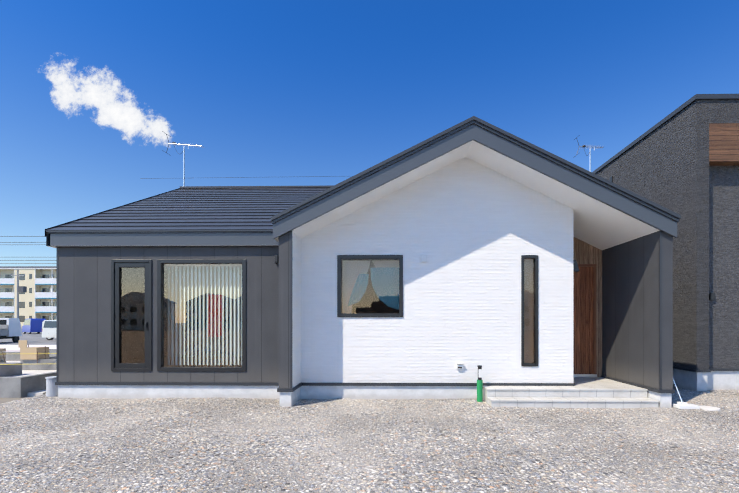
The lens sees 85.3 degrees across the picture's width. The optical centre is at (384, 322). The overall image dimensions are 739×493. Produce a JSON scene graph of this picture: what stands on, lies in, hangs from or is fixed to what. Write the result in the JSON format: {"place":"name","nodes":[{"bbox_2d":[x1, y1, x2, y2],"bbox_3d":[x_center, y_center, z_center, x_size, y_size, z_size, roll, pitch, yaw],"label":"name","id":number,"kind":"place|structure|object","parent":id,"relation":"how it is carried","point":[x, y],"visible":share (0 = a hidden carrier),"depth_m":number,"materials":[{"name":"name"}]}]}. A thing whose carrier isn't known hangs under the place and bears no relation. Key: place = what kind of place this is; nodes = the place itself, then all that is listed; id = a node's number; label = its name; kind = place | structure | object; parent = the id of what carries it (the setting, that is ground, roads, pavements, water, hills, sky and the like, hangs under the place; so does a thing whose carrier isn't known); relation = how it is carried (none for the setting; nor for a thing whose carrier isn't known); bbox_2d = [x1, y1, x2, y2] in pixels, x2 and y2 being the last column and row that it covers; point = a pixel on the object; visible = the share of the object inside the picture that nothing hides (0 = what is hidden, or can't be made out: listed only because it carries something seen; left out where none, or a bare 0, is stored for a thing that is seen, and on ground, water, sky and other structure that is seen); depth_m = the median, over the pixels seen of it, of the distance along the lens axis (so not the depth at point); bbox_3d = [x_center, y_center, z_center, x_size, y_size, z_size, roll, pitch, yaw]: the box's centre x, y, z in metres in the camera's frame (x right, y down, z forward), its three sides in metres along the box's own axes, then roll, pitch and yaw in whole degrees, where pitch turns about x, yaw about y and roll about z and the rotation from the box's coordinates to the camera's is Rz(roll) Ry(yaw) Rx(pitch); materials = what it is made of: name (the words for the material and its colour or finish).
{"place":"outdoors","nodes":[
{"label":"outdoors","id":0,"kind":"place"},
{"bbox_2d":[0,397,26,403],"bbox_3d":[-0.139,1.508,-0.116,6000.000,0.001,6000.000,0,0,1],"label":"ground","id":1,"kind":"structure","parent":0,"point":[3,400],"depth_m":7.90,"materials":[{"name":"grey concrete"}]},
{"bbox_2d":[0,266,55,327],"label":"apartment block","id":2,"kind":"structure","parent":1,"relation":"on","point":[37,299],"depth_m":83.25,"materials":[{"name":"beige concrete"}]},
{"bbox_2d":[0,349,55,397],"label":"site foundations","id":3,"kind":"object","parent":1,"relation":"on","point":[22,378],"visible":0.25,"depth_m":8.92,"materials":[{"name":"concrete"}]},
{"bbox_2d":[0,348,5,362],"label":"pallet stack","id":4,"kind":"object","parent":3,"relation":"on","point":[3,350],"visible":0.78,"depth_m":14.10,"materials":[{"name":"beige wood"}]},
{"bbox_2d":[0,344,55,364],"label":"rebar stubs","id":5,"kind":"object","parent":3,"relation":"on","point":[37,353],"visible":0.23,"depth_m":11.04,"materials":[{"name":"brown"}]},
{"bbox_2d":[18,340,48,359],"bbox_3d":[-10.744,0.812,12.301,0.550,0.578,0.450,0,0,1],"label":"cardboard box","id":6,"kind":"object","parent":3,"relation":"on","point":[27,353],"visible":0.96,"depth_m":12.08,"materials":[{"name":"beige cardboard"}]},
{"bbox_2d":[0,345,55,351],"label":"site slab","id":7,"kind":"structure","parent":1,"relation":"on","point":[12,348],"depth_m":22.98,"materials":[{"name":"white"}]},
{"bbox_2d":[58,385,671,407],"bbox_3d":[-0.613,1.369,12.116,11.211,0.357,10.358,0,0,1],"label":"foundation","id":8,"kind":"object","parent":1,"relation":"on","point":[289,399],"visible":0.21,"depth_m":7.66,"materials":[{"name":"grey concrete"}]},
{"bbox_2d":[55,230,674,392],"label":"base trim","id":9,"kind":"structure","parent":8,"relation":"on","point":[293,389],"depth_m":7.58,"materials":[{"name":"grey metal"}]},
{"bbox_2d":[46,185,333,247],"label":"roof","id":10,"kind":"structure","parent":9,"relation":"on","point":[220,207],"depth_m":9.29,"materials":[{"name":"metal"}]},
{"bbox_2d":[45,188,278,247],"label":"fascia","id":11,"kind":"structure","parent":10,"relation":"attached to","point":[133,238],"depth_m":7.61,"materials":[{"name":"grey metal"}]},
{"bbox_2d":[162,132,201,185],"bbox_3d":[-6.267,-5.093,12.555,1.248,1.760,0.400,0,0,9],"label":"antenna","id":12,"kind":"object","parent":10,"relation":"on","point":[174,143],"visible":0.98,"depth_m":12.55,"materials":[{"name":"silver metal"}]},
{"bbox_2d":[58,157,672,389],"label":"house walls","id":13,"kind":"structure","parent":9,"relation":"on","point":[473,231],"depth_m":7.60,"materials":[{"name":"white paint"}]},
{"bbox_2d":[121,260,398,366],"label":"interior rooms","id":14,"kind":"object","parent":13,"relation":"attached to","point":[374,306],"depth_m":11.26,"materials":[{"name":"beige"}]},
{"bbox_2d":[166,264,241,364],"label":"vertical blinds","id":15,"kind":"object","parent":14,"relation":"hanging from","point":[199,311],"depth_m":7.89,"materials":[{"name":"white fabric"}]},
{"bbox_2d":[372,260,398,267],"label":"window reflection","id":16,"kind":"object","parent":14,"relation":"hanging from","point":[394,263],"depth_m":7.80,"materials":[{"name":"white"}]},
{"bbox_2d":[111,255,537,370],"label":"window frames","id":17,"kind":"structure","parent":13,"relation":"attached to","point":[117,265],"depth_m":7.67,"materials":[{"name":"black metal"}]},
{"bbox_2d":[120,259,534,366],"bbox_3d":[-1.125,-0.188,7.668,7.961,2.080,0.001,0,0,1],"label":"window glass","id":18,"kind":"object","parent":17,"relation":"in","point":[241,308],"visible":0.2,"depth_m":7.71,"materials":[{"name":"clear glass"}]},
{"bbox_2d":[524,259,533,362],"bbox_3d":[2.745,-0.229,7.674,0.254,2.028,0.001,0,0,1],"label":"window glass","id":19,"kind":"object","parent":17,"relation":"attached to","point":[528,345],"depth_m":7.67,"materials":[{"name":"brown"}]},
{"bbox_2d":[342,260,370,312],"bbox_3d":[-0.542,-0.699,7.813,0.554,1.036,0.024,0,0,1],"label":"lace curtain","id":20,"kind":"object","parent":13,"relation":"hanging from","point":[348,268],"depth_m":7.82,"materials":[{"name":"white fabric"}]},
{"bbox_2d":[348,274,368,305],"bbox_3d":[-0.504,-0.637,7.762,0.410,0.622,0.030,0,0,1],"label":"teal curtain","id":21,"kind":"object","parent":13,"relation":"attached to","point":[361,283],"depth_m":7.76,"materials":[{"name":"teal fabric"}]},
{"bbox_2d":[371,267,398,309],"bbox_3d":[0.011,-0.663,7.753,0.554,0.818,0.040,0,0,1],"label":"teal curtain","id":22,"kind":"object","parent":13,"relation":"attached to","point":[394,287],"depth_m":7.75,"materials":[{"name":"teal fabric"}]},
{"bbox_2d":[456,363,462,368],"bbox_3d":[1.423,0.807,7.550,0.120,0.105,0.075,0,0,1],"label":"outdoor outlet","id":23,"kind":"object","parent":13,"relation":"attached to","point":[459,365],"visible":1,"depth_m":7.54,"materials":[{"name":"white plastic"}]},
{"bbox_2d":[275,140,674,249],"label":"soffit","id":24,"kind":"structure","parent":13,"relation":"on","point":[599,225],"depth_m":7.28,"materials":[{"name":"white paint"}]},
{"bbox_2d":[271,116,680,238],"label":"roof trim","id":25,"kind":"structure","parent":24,"relation":"attached to","point":[572,175],"depth_m":6.81,"materials":[{"name":"grey metal"}]},
{"bbox_2d":[573,260,579,271],"bbox_3d":[3.662,-1.102,7.777,0.190,0.220,0.160,0,0,1],"label":"porch light","id":26,"kind":"object","parent":13,"relation":"attached to","point":[575,267],"visible":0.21,"depth_m":7.70,"materials":[{"name":"black plastic"}]},
{"bbox_2d":[573,237,601,376],"bbox_3d":[4.149,-0.507,8.784,1.168,3.369,0.190,0,0,1],"label":"porch door","id":27,"kind":"structure","parent":13,"relation":"in","point":[587,319],"depth_m":8.74,"materials":[{"name":"brown wood"}]},
{"bbox_2d":[592,94,738,390],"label":"neighbour house","id":28,"kind":"structure","parent":1,"relation":"on","point":[682,160],"depth_m":8.69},
{"bbox_2d":[573,137,602,171],"bbox_3d":[7.048,-5.569,13.719,0.984,1.554,0.405,0,0,1],"label":"antenna","id":29,"kind":"object","parent":28,"relation":"on","point":[584,146],"visible":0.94,"depth_m":13.75,"materials":[{"name":"silver metal"}]},
{"bbox_2d":[0,332,55,344],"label":"parking ground","id":30,"kind":"structure","parent":0,"point":[34,338],"depth_m":31.93,"materials":[{"name":"concrete"}]},
{"bbox_2d":[0,318,21,341],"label":"van","id":31,"kind":"object","parent":30,"relation":"on","point":[10,328],"visible":0.96,"depth_m":28.71,"materials":[{"name":"white metal"}]},
{"bbox_2d":[22,318,45,333],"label":"blue car","id":32,"kind":"object","parent":30,"relation":"on","point":[30,325],"visible":0.77,"depth_m":46.58,"materials":[{"name":"blue paint"}]},
{"bbox_2d":[42,320,55,339],"bbox_3d":[-25.764,0.576,32.848,3.410,1.616,1.470,0,0,1],"label":"white car","id":33,"kind":"object","parent":30,"relation":"on","point":[48,329],"visible":0.25,"depth_m":32.15,"materials":[{"name":"white paint"}]},
{"bbox_2d":[0,176,331,317],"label":"utility pole and wires","id":34,"kind":"object","parent":30,"relation":"on","point":[21,288],"visible":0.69,"depth_m":60.58,"materials":[{"name":"grey concrete"}]},
{"bbox_2d":[0,387,738,492],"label":"gravel yard","id":35,"kind":"structure","parent":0,"point":[55,444],"depth_m":4.69,"materials":[{"name":"grey gravel"}]},
{"bbox_2d":[45,376,57,396],"bbox_3d":[-6.595,1.285,7.981,0.236,0.425,0.236,0,0,1],"label":"pvc chamber","id":36,"kind":"object","parent":35,"relation":"on","point":[51,389],"visible":0.65,"depth_m":7.89,"materials":[{"name":"grey plastic"}]},
{"bbox_2d":[477,365,482,401],"bbox_3d":[1.755,1.140,7.371,0.101,0.715,0.104,0,0,1],"label":"standpipe","id":37,"kind":"object","parent":35,"relation":"on","point":[479,389],"visible":0.94,"depth_m":7.33,"materials":[{"name":"green"}]},
{"bbox_2d":[483,377,658,407],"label":"porch steps","id":38,"kind":"structure","parent":35,"relation":"on","point":[592,392],"depth_m":7.15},
{"bbox_2d":[700,406,720,410],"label":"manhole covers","id":39,"kind":"object","parent":35,"relation":"on","point":[709,408],"visible":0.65,"depth_m":6.71,"materials":[{"name":"concrete"}]},
{"bbox_2d":[0,0,738,265],"label":"sky","id":40,"kind":"structure","parent":0,"point":[272,92],"materials":[{"name":"blue"}]},
{"bbox_2d":[672,379,699,408],"bbox_3d":[5.120,0.836,7.030,0.380,1.222,0.578,0,0,1],"label":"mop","id":41,"kind":"object","parent":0,"point":[681,405],"visible":0.71,"depth_m":6.77,"materials":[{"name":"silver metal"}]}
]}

